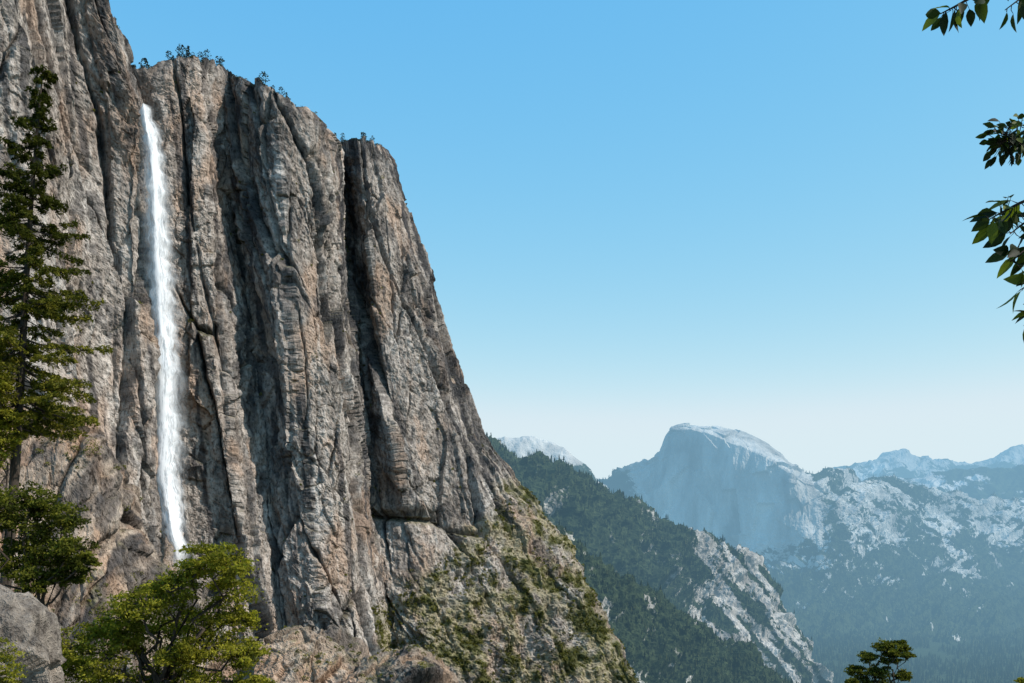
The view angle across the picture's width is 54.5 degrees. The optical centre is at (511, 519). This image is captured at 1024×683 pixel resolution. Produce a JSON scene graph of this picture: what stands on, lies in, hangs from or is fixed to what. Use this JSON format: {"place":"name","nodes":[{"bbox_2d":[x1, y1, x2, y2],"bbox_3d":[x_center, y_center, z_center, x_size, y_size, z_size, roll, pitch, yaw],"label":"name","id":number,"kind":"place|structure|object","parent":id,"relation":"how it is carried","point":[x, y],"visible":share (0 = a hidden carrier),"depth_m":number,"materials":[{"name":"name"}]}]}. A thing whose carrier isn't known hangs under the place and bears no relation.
{"place":"outdoors","nodes":[
{"label":"outdoors","id":0,"kind":"place"},
{"bbox_2d":[0,401,458,682],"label":"rock slope","id":1,"kind":"structure","parent":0,"point":[101,489],"depth_m":653.65,"materials":[{"name":"stone"}]},
{"bbox_2d":[3,403,441,682],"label":"slope shrubs","id":2,"kind":"object","parent":1,"relation":"on","point":[297,670],"visible":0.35,"depth_m":655.18,"materials":[{"name":"green plant"}]},
{"bbox_2d":[0,0,636,682],"bbox_3d":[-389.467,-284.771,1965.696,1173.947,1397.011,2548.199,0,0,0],"label":"granite cliff","id":3,"kind":"structure","parent":0,"point":[296,444],"depth_m":1029.92,"materials":[{"name":"grey stone"}]},
{"bbox_2d":[139,104,185,558],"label":"waterfall","id":4,"kind":"structure","parent":3,"relation":"attached to","point":[159,296],"depth_m":928.27,"materials":[{"name":"liquid"}]},
{"bbox_2d":[115,18,381,145],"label":"rim shrubs","id":5,"kind":"object","parent":3,"relation":"on","point":[252,85],"visible":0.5,"depth_m":1065.75,"materials":[{"name":"green plant"}]},
{"bbox_2d":[139,45,374,141],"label":"rim pines","id":6,"kind":"object","parent":3,"relation":"on","point":[188,53],"visible":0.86,"depth_m":1048.14,"materials":[{"name":"green plant"}]},
{"bbox_2d":[69,25,638,682],"bbox_3d":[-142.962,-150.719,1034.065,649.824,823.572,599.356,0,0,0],"label":"ledge shrubs","id":7,"kind":"object","parent":3,"relation":"on","point":[391,621],"visible":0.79,"depth_m":1122.73,"materials":[{"name":"green plant"}]},
{"bbox_2d":[496,436,610,492],"bbox_3d":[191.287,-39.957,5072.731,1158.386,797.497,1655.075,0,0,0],"label":"granite dome","id":8,"kind":"structure","parent":0,"point":[523,446],"depth_m":5118.94,"materials":[{"name":"grey stone"}]},
{"bbox_2d":[109,0,1023,478],"label":"sky","id":9,"kind":"structure","parent":0,"point":[635,220],"materials":[{"name":"blue"}]},
{"bbox_2d":[520,482,789,682],"bbox_3d":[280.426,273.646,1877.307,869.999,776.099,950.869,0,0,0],"label":"forested ridge","id":10,"kind":"structure","parent":0,"point":[643,610],"depth_m":1982.87,"materials":[{"name":"green plant"}]},
{"bbox_2d":[521,482,798,682],"bbox_3d":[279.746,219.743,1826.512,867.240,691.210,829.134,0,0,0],"label":"ridge forest","id":11,"kind":"object","parent":10,"relation":"on","point":[684,653],"visible":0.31,"depth_m":1996.86,"materials":[{"name":"green plant"}]},
{"bbox_2d":[489,436,833,682],"bbox_3d":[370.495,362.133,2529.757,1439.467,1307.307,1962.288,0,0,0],"label":"forested ridge","id":12,"kind":"structure","parent":0,"point":[709,548],"depth_m":2802.66,"materials":[{"name":"grey stone"}]},
{"bbox_2d":[486,432,813,682],"bbox_3d":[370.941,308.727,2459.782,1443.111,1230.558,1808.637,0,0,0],"label":"ridge forest","id":13,"kind":"object","parent":12,"relation":"on","point":[625,544],"visible":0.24,"depth_m":2753.95,"materials":[{"name":"green plant"}]},
{"bbox_2d":[598,423,1023,644],"bbox_3d":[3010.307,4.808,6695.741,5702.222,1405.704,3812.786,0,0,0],"label":"half dome","id":14,"kind":"structure","parent":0,"point":[736,487],"depth_m":6474.41,"materials":[{"name":"stone"}]},
{"bbox_2d":[596,466,1023,642],"bbox_3d":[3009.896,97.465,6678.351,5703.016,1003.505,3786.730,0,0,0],"label":"mountain forest","id":15,"kind":"object","parent":14,"relation":"on","point":[890,601],"visible":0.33,"depth_m":5836.25,"materials":[{"name":"green plant"}]},
{"bbox_2d":[811,636,1023,682],"bbox_3d":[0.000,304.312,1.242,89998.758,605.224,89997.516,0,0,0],"label":"ground","id":16,"kind":"structure","parent":0,"point":[933,648],"depth_m":4337.04,"materials":[{"name":"green plant"}]},
{"bbox_2d":[0,370,28,524],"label":"oak tree","id":17,"kind":"object","parent":16,"relation":"on","point":[12,417],"visible":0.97,"depth_m":57.95,"materials":[{"name":"green plant"}]},
{"bbox_2d":[0,637,29,682],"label":"shrub","id":18,"kind":"object","parent":16,"relation":"on","point":[8,673],"visible":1,"depth_m":20.12,"materials":[{"name":"green plant"}]},
{"bbox_2d":[0,584,66,682],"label":"boulder","id":19,"kind":"object","parent":16,"relation":"on","point":[29,622],"visible":0.92,"depth_m":24.35,"materials":[{"name":"grey stone"}]},
{"bbox_2d":[0,480,102,607],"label":"oak tree","id":20,"kind":"object","parent":16,"relation":"on","point":[62,558],"visible":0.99,"depth_m":48.08,"materials":[{"name":"green plant"}]},
{"bbox_2d":[0,64,113,588],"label":"fir tree","id":21,"kind":"object","parent":16,"relation":"on","point":[51,304],"visible":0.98,"depth_m":59.74,"materials":[{"name":"green plant"}]},
{"bbox_2d":[60,541,278,682],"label":"oak tree","id":22,"kind":"object","parent":16,"relation":"on","point":[176,658],"visible":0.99,"depth_m":35.57,"materials":[{"name":"green plant"}]},
{"bbox_2d":[844,637,916,682],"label":"pine tree","id":23,"kind":"object","parent":16,"relation":"on","point":[890,651],"visible":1,"depth_m":70.11,"materials":[{"name":"green plant"}]},
{"bbox_2d":[804,627,1023,682],"bbox_3d":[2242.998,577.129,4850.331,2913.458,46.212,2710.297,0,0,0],"label":"valley forest","id":24,"kind":"object","parent":16,"relation":"on","point":[920,666],"visible":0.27,"depth_m":4201.55,"materials":[{"name":"green plant"}]},
{"bbox_2d":[922,0,1023,340],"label":"laurel tree","id":25,"kind":"object","parent":16,"relation":"on","point":[995,230],"visible":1,"depth_m":4.21,"materials":[{"name":"green plant"}]},
{"bbox_2d":[1013,677,1023,682],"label":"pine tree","id":26,"kind":"object","parent":16,"relation":"on","point":[1020,680],"visible":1,"depth_m":69.54,"materials":[{"name":"green plant"}]},
{"bbox_2d":[833,444,1023,480],"bbox_3d":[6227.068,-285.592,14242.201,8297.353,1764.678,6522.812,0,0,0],"label":"distant mountain range","id":27,"kind":"structure","parent":0,"point":[903,463],"depth_m":14600.83,"materials":[{"name":"grey stone"}]},
{"bbox_2d":[862,463,1023,505],"bbox_3d":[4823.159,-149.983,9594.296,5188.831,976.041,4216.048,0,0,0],"label":"distant mountain range","id":28,"kind":"structure","parent":0,"point":[979,483],"depth_m":9781.67,"materials":[{"name":"grey stone"}]}
]}

